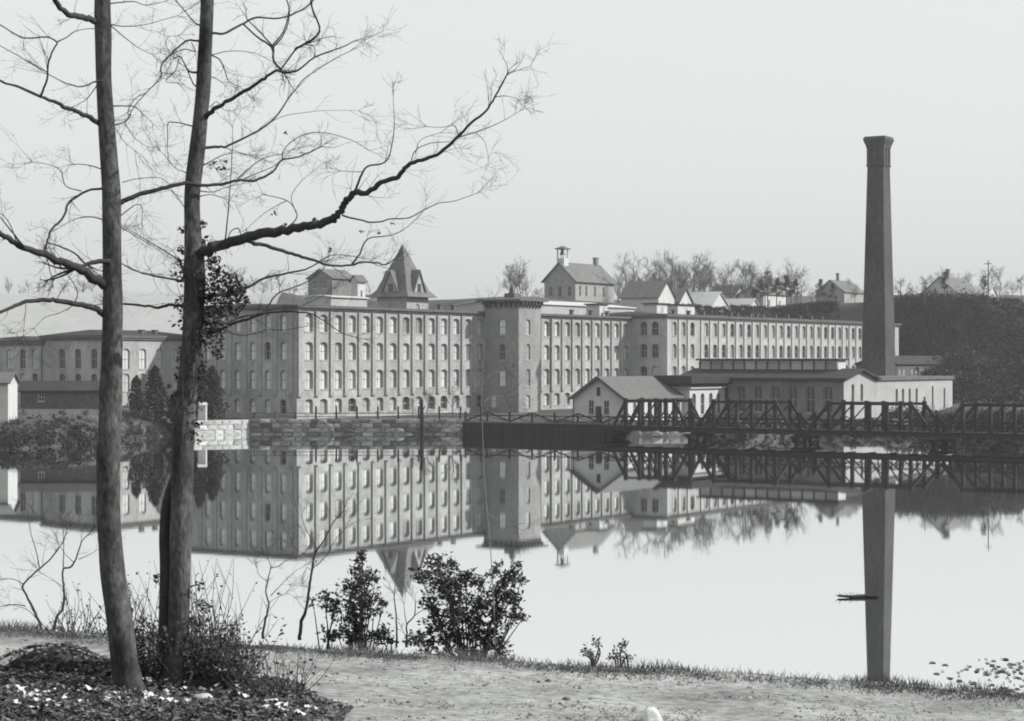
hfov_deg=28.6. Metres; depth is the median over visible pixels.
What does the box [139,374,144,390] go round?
window
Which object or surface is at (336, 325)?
window
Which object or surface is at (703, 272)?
bare tree
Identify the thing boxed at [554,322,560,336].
window
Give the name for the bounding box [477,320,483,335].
window
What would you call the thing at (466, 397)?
window
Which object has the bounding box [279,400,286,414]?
window
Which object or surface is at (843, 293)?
hill house
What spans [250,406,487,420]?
yard fence
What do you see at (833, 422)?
shore brush
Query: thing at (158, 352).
window
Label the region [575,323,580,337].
window
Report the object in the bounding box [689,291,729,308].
hill house
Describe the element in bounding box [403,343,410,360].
window
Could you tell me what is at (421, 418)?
mooring post
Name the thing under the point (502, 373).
window
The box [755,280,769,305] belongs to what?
pine tree
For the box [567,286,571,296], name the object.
window
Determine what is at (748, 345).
window
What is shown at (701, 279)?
bare tree
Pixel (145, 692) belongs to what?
bright fallen leaves
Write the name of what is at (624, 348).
window
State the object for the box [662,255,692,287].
bare tree
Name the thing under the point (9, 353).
window
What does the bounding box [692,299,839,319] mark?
brow brush
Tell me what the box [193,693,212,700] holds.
stone
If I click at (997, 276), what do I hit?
bare tree
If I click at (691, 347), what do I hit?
window
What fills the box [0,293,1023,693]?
ground
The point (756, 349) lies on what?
window
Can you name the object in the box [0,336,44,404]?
side mill
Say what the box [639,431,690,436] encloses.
footing wall
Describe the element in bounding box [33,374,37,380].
window
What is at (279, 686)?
undergrowth bush
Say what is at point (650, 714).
stone
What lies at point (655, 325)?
window
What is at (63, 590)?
bare sapling
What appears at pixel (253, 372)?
window
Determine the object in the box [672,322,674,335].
window
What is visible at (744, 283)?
bare tree
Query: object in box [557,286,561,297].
window
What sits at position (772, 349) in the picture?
window
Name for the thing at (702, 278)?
bare tree
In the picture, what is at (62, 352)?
window
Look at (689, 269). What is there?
bare tree
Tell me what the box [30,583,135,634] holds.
undergrowth bush
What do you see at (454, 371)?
window
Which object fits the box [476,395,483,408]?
window
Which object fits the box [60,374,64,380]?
window
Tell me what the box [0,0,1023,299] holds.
sky
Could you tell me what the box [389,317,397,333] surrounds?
window
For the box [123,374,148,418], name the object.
cedar tree
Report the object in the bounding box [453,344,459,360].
window
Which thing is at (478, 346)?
window
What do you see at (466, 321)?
window
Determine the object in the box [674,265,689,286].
bare tree
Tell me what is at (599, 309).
rooftop penthouse
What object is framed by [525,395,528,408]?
window
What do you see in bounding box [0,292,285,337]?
field
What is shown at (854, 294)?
bare tree
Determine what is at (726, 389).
window
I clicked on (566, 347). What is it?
window
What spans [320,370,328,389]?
window
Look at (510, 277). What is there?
bare tree
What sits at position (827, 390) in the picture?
window
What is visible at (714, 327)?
window
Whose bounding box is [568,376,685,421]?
gable house
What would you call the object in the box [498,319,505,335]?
window
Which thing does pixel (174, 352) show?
window
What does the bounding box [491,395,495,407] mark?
window
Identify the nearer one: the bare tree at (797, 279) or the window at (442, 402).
the window at (442, 402)
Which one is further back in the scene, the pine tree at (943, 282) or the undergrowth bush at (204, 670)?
the pine tree at (943, 282)
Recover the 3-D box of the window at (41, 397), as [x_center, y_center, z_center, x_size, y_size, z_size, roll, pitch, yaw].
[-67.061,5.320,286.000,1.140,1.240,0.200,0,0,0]
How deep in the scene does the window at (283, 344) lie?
305.93 m
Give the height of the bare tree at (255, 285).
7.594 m
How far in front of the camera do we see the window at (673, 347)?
387.86 m
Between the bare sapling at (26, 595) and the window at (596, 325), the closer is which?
the bare sapling at (26, 595)
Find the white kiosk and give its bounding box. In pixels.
[198,402,207,419]
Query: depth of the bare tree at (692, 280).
510.17 m
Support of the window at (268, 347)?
in the mill building at (412, 353)
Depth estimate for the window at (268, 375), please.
307.65 m
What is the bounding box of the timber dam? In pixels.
[462,421,638,437]
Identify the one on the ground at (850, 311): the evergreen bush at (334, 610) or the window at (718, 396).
the evergreen bush at (334, 610)
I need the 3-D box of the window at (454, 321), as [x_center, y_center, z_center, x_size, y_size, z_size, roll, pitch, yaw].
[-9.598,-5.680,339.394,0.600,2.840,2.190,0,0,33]
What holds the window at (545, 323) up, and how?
in the mill building at (412, 353)
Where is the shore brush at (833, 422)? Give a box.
[692,417,1023,436]
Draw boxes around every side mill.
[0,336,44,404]
[39,330,181,405]
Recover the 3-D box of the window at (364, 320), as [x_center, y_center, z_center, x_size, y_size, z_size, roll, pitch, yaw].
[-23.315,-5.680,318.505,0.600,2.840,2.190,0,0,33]
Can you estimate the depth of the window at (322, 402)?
309.91 m
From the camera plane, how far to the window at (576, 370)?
372.73 m
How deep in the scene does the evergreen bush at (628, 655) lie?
26.51 m
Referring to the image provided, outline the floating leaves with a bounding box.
[930,658,1023,693]
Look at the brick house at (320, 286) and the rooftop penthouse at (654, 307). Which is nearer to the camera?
the rooftop penthouse at (654, 307)
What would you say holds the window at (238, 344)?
in the mill building at (412, 353)
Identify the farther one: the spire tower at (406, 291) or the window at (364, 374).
the spire tower at (406, 291)
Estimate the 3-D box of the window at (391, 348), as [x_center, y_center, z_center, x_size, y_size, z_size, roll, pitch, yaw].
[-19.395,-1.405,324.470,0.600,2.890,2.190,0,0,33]
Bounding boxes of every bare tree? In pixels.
[0,0,402,688]
[4,274,12,292]
[24,279,35,292]
[74,0,556,681]
[75,281,87,291]
[87,283,98,291]
[224,264,240,285]
[234,266,250,285]
[249,274,258,293]
[258,281,267,292]
[264,274,275,292]
[273,271,285,290]
[286,279,299,293]
[409,397,417,418]
[423,387,436,418]
[439,379,461,418]
[501,263,517,288]
[502,263,521,288]
[505,254,535,295]
[506,257,530,292]
[516,266,529,295]
[533,287,543,296]
[610,252,642,286]
[612,272,623,302]
[614,268,627,300]
[618,250,652,281]
[640,258,657,280]
[644,261,667,280]
[650,259,683,285]
[650,271,667,280]
[651,248,683,283]
[662,253,683,287]
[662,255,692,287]
[665,266,688,289]
[672,261,690,288]
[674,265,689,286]
[676,256,708,291]
[677,260,697,286]
[685,270,706,291]
[687,253,712,291]
[691,251,717,291]
[694,264,705,291]
[694,265,716,291]
[697,263,717,291]
[700,263,724,291]
[715,274,727,290]
[716,267,733,284]
[719,258,744,298]
[722,277,738,298]
[730,263,762,297]
[734,264,758,297]
[736,261,754,292]
[745,267,758,285]
[757,262,772,306]
[772,269,792,291]
[781,255,799,303]
[789,267,803,303]
[790,268,811,302]
[846,279,857,294]
[851,282,857,298]
[893,277,906,292]
[917,275,932,291]
[964,271,976,283]
[978,265,996,285]
[983,266,998,290]
[994,265,1008,297]
[998,283,1009,296]
[1005,278,1017,297]
[1012,275,1023,298]
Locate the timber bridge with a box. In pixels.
[598,397,1023,446]
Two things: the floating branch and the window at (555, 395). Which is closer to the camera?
the floating branch
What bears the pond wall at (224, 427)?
on the ground at (850, 311)
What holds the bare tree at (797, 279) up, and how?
on the ground at (850, 311)
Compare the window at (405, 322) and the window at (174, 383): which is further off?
the window at (405, 322)
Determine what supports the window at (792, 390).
in the boiler house at (808, 388)
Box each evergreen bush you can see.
[304,582,348,648]
[329,549,392,649]
[363,622,398,652]
[402,551,530,657]
[579,635,602,665]
[606,638,635,667]
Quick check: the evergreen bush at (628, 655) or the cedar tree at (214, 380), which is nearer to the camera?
the evergreen bush at (628, 655)
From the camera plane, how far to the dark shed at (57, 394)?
286.00 m
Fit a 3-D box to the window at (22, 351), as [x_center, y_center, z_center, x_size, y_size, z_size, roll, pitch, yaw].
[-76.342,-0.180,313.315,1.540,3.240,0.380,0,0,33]
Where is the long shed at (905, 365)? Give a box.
[853,356,944,375]
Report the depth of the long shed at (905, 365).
380.14 m
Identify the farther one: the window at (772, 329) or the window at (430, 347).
the window at (772, 329)
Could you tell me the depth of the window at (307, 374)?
306.90 m
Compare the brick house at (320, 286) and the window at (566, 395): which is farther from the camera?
the brick house at (320, 286)
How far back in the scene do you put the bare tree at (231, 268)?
475.48 m
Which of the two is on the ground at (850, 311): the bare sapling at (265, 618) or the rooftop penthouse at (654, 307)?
the bare sapling at (265, 618)
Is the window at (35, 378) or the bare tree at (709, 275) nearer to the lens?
the window at (35, 378)
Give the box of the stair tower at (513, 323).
[476,285,548,412]
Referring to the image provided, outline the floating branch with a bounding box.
[835,592,877,597]
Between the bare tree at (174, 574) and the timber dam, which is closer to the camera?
the bare tree at (174, 574)
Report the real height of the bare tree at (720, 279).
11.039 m
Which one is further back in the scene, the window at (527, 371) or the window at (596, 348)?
the window at (596, 348)
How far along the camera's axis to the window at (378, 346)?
321.86 m
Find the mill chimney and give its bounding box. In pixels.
[862,135,895,380]
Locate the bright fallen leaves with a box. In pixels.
[6,669,317,716]
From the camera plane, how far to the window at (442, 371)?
336.73 m
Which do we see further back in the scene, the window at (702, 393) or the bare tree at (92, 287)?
the bare tree at (92, 287)
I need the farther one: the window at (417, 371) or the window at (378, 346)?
the window at (417, 371)
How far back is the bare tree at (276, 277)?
507.10 m
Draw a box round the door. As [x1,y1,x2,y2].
[596,406,600,420]
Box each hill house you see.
[619,281,676,303]
[672,288,693,303]
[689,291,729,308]
[712,285,742,298]
[726,298,759,306]
[736,286,785,307]
[814,273,863,302]
[926,269,977,295]
[972,285,998,297]
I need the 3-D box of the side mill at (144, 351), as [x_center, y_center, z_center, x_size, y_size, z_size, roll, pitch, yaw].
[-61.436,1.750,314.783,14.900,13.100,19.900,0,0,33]
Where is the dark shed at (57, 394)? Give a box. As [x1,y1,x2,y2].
[17,381,99,408]
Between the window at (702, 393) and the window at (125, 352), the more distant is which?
the window at (702, 393)
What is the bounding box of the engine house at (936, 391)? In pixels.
[875,376,954,416]
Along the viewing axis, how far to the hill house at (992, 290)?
513.22 m
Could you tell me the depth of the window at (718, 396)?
313.64 m
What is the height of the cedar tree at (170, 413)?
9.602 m
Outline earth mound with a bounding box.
[2,645,110,674]
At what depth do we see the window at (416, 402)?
330.79 m
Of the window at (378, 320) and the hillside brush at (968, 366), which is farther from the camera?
the hillside brush at (968, 366)
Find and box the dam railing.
[464,411,623,423]
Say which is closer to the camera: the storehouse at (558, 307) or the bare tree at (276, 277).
the storehouse at (558, 307)
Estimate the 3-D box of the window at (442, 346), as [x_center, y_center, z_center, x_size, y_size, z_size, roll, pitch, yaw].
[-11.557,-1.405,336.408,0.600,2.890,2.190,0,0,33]
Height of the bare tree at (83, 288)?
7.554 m
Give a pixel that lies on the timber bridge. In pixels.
(953, 433)
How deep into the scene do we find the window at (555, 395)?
366.59 m
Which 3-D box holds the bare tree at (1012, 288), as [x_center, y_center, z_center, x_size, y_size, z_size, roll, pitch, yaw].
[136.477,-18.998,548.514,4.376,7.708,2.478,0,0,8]
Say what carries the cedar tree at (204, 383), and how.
on the ground at (850, 311)
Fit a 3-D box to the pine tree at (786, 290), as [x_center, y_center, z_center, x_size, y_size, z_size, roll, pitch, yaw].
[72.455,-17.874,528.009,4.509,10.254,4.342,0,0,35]
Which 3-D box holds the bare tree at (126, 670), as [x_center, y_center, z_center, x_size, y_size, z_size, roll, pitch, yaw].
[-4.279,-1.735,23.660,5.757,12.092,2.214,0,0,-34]
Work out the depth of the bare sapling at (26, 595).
28.07 m
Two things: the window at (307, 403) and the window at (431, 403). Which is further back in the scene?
the window at (431, 403)
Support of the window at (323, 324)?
in the mill building at (412, 353)
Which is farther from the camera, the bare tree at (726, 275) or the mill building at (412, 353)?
the bare tree at (726, 275)
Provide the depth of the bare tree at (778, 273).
585.90 m
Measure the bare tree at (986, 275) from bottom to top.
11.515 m
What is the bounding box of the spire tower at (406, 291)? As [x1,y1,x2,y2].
[368,245,437,308]
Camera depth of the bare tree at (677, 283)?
494.65 m
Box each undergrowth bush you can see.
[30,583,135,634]
[88,573,217,641]
[96,605,225,681]
[126,557,281,658]
[136,609,286,688]
[215,644,333,698]
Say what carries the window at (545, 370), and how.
in the mill building at (412, 353)
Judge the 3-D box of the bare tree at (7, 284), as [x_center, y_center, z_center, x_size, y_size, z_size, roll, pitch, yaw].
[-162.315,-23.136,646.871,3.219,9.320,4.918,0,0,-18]
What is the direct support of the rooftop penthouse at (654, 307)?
on the mill wing at (673, 343)
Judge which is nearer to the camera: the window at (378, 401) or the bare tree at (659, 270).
the window at (378, 401)
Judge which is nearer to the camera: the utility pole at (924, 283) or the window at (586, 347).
the window at (586, 347)
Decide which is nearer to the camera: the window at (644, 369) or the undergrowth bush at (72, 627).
the undergrowth bush at (72, 627)
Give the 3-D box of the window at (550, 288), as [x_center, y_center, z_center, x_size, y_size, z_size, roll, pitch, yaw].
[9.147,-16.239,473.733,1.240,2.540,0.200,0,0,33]
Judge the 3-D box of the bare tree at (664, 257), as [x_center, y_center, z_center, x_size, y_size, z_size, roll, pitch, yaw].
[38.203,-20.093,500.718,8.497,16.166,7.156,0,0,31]
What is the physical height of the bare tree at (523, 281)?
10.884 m
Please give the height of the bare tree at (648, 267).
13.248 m
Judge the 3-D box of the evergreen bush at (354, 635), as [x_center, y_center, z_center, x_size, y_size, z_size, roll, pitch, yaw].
[-2.093,3.686,27.985,0.877,2.080,1.115,0,0,0]
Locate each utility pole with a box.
[921,280,928,315]
[985,260,991,295]
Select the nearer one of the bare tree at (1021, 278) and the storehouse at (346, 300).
the storehouse at (346, 300)
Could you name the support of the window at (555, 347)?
in the mill building at (412, 353)
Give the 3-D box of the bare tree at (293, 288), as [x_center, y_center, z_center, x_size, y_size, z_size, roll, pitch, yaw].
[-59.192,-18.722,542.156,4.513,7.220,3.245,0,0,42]
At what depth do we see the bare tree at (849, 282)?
565.53 m
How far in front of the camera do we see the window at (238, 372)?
310.97 m
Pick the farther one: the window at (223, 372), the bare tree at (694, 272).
the bare tree at (694, 272)
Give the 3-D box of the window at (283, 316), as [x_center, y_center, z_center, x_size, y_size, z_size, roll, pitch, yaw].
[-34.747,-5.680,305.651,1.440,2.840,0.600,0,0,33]
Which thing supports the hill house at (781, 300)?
on the ground at (850, 311)
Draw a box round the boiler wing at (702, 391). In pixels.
[642,375,731,416]
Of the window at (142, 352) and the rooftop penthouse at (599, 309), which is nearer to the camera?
the window at (142, 352)
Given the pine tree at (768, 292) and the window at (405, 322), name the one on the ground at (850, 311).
the pine tree at (768, 292)
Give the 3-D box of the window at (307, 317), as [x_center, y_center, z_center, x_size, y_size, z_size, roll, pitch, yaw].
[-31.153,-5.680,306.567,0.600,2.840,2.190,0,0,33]
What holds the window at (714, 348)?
in the mill wing at (673, 343)
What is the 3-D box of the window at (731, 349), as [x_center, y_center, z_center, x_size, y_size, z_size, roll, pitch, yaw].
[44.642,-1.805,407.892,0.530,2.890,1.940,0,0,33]
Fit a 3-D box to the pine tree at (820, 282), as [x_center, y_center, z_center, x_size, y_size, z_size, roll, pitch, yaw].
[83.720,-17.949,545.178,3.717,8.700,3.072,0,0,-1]
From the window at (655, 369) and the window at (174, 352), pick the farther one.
the window at (655, 369)
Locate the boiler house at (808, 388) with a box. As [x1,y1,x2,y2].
[681,359,880,418]
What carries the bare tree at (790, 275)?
on the ground at (850, 311)
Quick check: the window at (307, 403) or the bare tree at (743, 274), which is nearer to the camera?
the window at (307, 403)
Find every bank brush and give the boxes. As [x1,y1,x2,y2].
[0,405,173,449]
[889,402,1023,432]
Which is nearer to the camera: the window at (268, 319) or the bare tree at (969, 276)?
the window at (268, 319)
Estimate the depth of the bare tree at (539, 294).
488.91 m
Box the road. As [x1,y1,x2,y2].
[0,628,1023,720]
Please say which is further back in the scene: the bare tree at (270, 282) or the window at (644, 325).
the bare tree at (270, 282)
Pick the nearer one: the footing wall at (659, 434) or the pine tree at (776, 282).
the footing wall at (659, 434)
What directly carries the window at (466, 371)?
in the mill building at (412, 353)
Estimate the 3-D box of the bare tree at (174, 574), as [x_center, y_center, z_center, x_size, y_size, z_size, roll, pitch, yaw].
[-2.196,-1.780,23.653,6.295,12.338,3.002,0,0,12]
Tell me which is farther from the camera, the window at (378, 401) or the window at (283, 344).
the window at (378, 401)
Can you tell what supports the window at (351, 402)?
in the mill building at (412, 353)
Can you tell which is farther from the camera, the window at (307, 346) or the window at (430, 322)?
the window at (430, 322)
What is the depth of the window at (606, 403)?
292.70 m
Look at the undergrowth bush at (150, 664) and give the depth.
23.68 m
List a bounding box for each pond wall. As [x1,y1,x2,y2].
[195,420,249,434]
[250,419,463,433]
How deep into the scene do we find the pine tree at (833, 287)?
549.85 m
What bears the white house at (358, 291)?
on the ground at (850, 311)
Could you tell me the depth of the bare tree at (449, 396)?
305.98 m
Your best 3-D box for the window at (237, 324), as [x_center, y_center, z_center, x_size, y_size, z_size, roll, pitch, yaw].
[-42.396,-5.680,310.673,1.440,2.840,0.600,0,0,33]
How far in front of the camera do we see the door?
293.28 m
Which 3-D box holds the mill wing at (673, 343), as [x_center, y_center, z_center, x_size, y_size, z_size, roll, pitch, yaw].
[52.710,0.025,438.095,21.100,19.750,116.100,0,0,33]
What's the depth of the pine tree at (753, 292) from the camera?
527.94 m
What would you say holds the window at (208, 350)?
in the mill building at (412, 353)
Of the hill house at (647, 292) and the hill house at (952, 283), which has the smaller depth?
the hill house at (647, 292)
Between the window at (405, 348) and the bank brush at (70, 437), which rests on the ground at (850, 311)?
the bank brush at (70, 437)
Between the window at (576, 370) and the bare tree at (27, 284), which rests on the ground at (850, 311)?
the bare tree at (27, 284)
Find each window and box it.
[5,349,11,369]
[19,349,25,369]
[31,349,37,369]
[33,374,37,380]
[37,393,44,401]
[58,349,65,369]
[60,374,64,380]
[74,349,81,369]
[76,374,80,380]
[90,349,97,369]
[92,374,96,380]
[122,349,130,369]
[122,374,130,391]
[139,349,146,369]
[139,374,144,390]
[156,349,162,369]
[171,349,178,369]
[172,374,176,390]
[204,343,210,360]
[218,343,225,360]
[221,370,225,389]
[233,316,240,332]
[233,342,240,360]
[233,370,240,389]
[233,399,240,413]
[248,315,255,332]
[248,342,255,360]
[248,370,255,389]
[248,399,254,413]
[264,314,270,332]
[264,342,270,360]
[264,370,270,389]
[266,399,270,412]
[279,314,285,332]
[279,342,286,360]
[279,370,286,389]
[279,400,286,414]
[305,314,313,332]
[305,342,313,360]
[305,370,313,389]
[305,399,310,414]
[320,315,328,332]
[320,342,328,360]
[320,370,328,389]
[320,399,325,412]
[334,315,342,332]
[334,343,342,360]
[334,370,342,389]
[334,399,342,412]
[348,316,353,332]
[348,343,356,360]
[348,370,356,388]
[348,398,355,412]
[362,316,370,333]
[362,343,370,360]
[362,370,370,388]
[362,398,370,412]
[376,316,383,333]
[376,343,383,360]
[376,370,383,388]
[376,398,383,411]
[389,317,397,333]
[389,343,397,360]
[389,370,397,388]
[389,397,394,411]
[402,397,410,410]
[403,317,407,333]
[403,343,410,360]
[403,370,410,387]
[415,397,419,410]
[416,318,422,334]
[416,344,422,360]
[416,370,422,387]
[428,318,435,334]
[428,344,435,360]
[428,370,435,387]
[428,396,435,409]
[440,396,447,409]
[441,318,447,334]
[441,344,447,360]
[441,369,447,387]
[453,319,456,334]
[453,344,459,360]
[453,369,459,386]
[453,397,459,408]
[465,319,471,335]
[465,344,471,360]
[465,369,471,386]
[465,395,471,408]
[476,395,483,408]
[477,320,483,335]
[477,344,483,360]
[477,369,483,386]
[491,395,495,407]
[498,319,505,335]
[498,344,505,360]
[498,369,505,386]
[525,319,530,335]
[525,344,530,360]
[525,369,530,386]
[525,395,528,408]
[543,393,549,405]
[544,322,549,336]
[544,345,549,360]
[544,369,549,385]
[549,286,552,296]
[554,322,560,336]
[554,345,560,360]
[554,369,557,384]
[554,393,560,405]
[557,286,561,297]
[564,393,570,404]
[565,322,567,336]
[565,345,570,360]
[565,369,570,384]
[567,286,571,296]
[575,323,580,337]
[575,345,580,360]
[575,369,580,384]
[585,323,590,337]
[585,346,590,360]
[585,369,587,383]
[588,400,594,414]
[595,323,600,337]
[595,346,600,360]
[603,400,609,415]
[605,323,609,337]
[605,346,609,360]
[614,324,616,337]
[614,346,619,360]
[623,324,625,337]
[623,346,628,360]
[640,344,647,358]
[641,322,646,335]
[641,366,646,375]
[651,344,658,358]
[653,322,657,335]
[653,366,657,374]
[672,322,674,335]
[672,344,676,358]
[681,322,685,336]
[681,344,685,358]
[690,323,694,336]
[690,344,694,358]
[701,393,703,414]
[704,323,708,336]
[704,344,708,358]
[709,393,711,412]
[713,323,715,336]
[713,345,717,358]
[717,393,719,414]
[722,345,725,358]
[724,385,727,411]
[730,324,734,337]
[730,345,734,358]
[737,386,745,412]
[747,345,751,358]
[754,386,762,412]
[755,325,759,337]
[755,345,759,358]
[770,386,779,412]
[771,325,773,337]
[771,345,775,358]
[787,386,796,412]
[805,386,814,413]
[823,386,832,413]
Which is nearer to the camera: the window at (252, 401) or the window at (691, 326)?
the window at (252, 401)
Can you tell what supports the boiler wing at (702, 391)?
on the ground at (850, 311)
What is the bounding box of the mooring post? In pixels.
[418,399,425,434]
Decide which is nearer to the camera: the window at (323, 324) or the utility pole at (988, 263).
the window at (323, 324)
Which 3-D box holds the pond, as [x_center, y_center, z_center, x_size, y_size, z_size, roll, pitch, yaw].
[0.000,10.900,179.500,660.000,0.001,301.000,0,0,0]
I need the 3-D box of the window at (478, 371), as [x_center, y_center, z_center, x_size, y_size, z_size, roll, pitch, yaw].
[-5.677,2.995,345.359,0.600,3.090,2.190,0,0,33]
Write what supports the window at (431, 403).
in the mill building at (412, 353)
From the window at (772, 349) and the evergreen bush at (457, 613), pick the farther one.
the window at (772, 349)
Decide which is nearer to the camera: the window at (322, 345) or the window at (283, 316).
the window at (283, 316)
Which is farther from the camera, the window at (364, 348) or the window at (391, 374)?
the window at (391, 374)
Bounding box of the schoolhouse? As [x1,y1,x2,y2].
[541,246,616,302]
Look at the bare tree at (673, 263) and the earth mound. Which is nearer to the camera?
the earth mound
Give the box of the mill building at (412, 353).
[200,304,633,418]
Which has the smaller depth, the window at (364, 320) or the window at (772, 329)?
the window at (364, 320)
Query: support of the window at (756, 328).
in the mill wing at (673, 343)
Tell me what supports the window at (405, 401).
in the mill building at (412, 353)
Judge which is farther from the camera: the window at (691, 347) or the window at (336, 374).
the window at (691, 347)
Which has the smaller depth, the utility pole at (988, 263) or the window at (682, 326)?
the window at (682, 326)
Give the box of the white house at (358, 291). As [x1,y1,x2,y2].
[348,275,367,296]
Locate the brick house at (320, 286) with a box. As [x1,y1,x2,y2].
[305,269,351,295]
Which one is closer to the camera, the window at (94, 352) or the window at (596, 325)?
the window at (94, 352)
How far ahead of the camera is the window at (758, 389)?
312.11 m
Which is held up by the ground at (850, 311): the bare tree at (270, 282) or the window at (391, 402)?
the bare tree at (270, 282)
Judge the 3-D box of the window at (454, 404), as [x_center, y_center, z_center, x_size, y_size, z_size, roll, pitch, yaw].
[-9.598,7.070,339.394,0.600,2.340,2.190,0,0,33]
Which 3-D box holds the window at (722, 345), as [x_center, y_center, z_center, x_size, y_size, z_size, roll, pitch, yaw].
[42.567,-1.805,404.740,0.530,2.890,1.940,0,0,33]
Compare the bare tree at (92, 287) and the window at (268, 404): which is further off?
the bare tree at (92, 287)
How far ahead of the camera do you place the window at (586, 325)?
375.75 m
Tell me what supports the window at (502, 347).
in the stair tower at (513, 323)
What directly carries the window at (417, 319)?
in the mill building at (412, 353)
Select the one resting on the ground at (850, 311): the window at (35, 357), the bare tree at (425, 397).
the bare tree at (425, 397)
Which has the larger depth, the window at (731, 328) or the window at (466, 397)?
the window at (731, 328)
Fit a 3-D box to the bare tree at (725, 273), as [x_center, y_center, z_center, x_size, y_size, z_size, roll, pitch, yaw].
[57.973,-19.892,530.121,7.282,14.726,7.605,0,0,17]
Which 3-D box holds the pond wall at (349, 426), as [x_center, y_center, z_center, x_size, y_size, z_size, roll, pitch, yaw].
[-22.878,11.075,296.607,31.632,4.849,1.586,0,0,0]
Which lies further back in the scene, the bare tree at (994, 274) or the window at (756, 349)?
the bare tree at (994, 274)
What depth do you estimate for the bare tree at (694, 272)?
535.14 m
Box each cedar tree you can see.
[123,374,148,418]
[141,365,168,422]
[162,390,176,435]
[196,360,214,417]
[197,365,229,419]
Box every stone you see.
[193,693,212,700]
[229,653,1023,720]
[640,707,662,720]
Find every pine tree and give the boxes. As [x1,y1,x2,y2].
[749,288,757,300]
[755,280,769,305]
[762,270,773,305]
[770,277,785,304]
[779,274,794,304]
[788,278,801,302]
[814,279,826,300]
[827,283,837,300]
[939,271,949,295]
[980,276,987,289]
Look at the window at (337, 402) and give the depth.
313.03 m
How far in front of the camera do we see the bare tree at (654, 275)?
508.25 m
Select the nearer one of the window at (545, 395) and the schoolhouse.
the window at (545, 395)
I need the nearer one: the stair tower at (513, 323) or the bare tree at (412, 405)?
the bare tree at (412, 405)
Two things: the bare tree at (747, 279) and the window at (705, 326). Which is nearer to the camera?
the window at (705, 326)
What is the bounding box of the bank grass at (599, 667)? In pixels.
[0,619,1023,706]
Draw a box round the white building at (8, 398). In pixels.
[0,372,20,422]
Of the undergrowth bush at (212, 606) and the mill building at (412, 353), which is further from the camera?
the mill building at (412, 353)
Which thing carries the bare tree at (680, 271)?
on the ground at (850, 311)
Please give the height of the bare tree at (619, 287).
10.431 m
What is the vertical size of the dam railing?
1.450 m
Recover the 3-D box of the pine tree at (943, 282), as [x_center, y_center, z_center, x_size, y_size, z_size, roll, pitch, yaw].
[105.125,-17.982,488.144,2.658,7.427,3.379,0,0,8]
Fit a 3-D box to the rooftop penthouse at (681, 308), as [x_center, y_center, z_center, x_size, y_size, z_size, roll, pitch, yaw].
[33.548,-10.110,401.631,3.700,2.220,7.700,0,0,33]
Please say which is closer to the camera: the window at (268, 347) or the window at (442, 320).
the window at (268, 347)
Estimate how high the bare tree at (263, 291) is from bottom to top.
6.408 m
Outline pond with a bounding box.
[0,434,1023,693]
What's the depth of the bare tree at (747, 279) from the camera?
529.43 m
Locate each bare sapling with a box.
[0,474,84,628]
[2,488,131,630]
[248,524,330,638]
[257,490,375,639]
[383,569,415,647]
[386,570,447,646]
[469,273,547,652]
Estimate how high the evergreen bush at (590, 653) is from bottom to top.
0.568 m
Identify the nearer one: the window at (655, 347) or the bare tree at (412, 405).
the bare tree at (412, 405)
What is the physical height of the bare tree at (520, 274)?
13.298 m
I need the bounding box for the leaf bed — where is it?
[0,671,302,720]
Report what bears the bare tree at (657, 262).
on the ground at (850, 311)
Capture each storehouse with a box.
[303,295,369,306]
[453,301,634,314]
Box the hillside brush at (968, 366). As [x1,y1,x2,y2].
[894,282,1023,403]
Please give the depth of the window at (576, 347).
372.73 m
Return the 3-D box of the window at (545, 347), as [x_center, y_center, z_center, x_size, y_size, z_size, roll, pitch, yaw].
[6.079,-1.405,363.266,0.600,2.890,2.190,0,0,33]
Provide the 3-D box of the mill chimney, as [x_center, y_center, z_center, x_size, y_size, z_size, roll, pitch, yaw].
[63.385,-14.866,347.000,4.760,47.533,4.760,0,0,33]
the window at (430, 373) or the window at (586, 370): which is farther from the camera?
the window at (586, 370)
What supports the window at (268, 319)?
in the mill building at (412, 353)
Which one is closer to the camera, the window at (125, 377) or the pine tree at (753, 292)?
the window at (125, 377)
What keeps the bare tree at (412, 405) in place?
on the ground at (850, 311)
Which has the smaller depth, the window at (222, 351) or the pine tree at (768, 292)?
the window at (222, 351)
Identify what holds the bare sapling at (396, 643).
on the ground at (850, 311)
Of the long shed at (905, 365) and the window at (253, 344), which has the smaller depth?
the window at (253, 344)
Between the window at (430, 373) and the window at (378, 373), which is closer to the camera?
the window at (378, 373)
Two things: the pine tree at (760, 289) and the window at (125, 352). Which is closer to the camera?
the window at (125, 352)
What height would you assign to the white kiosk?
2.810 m
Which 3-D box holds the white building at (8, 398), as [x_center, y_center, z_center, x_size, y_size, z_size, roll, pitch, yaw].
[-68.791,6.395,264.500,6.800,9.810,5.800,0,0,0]
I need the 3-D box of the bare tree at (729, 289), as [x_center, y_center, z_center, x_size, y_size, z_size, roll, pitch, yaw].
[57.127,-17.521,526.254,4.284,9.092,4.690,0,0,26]
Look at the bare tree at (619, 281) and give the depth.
507.60 m
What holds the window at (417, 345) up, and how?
in the mill building at (412, 353)
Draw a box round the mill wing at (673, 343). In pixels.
[609,310,901,375]
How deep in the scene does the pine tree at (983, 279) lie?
487.84 m
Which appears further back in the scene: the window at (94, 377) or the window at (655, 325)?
the window at (655, 325)
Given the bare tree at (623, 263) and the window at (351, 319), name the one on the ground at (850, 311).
the bare tree at (623, 263)

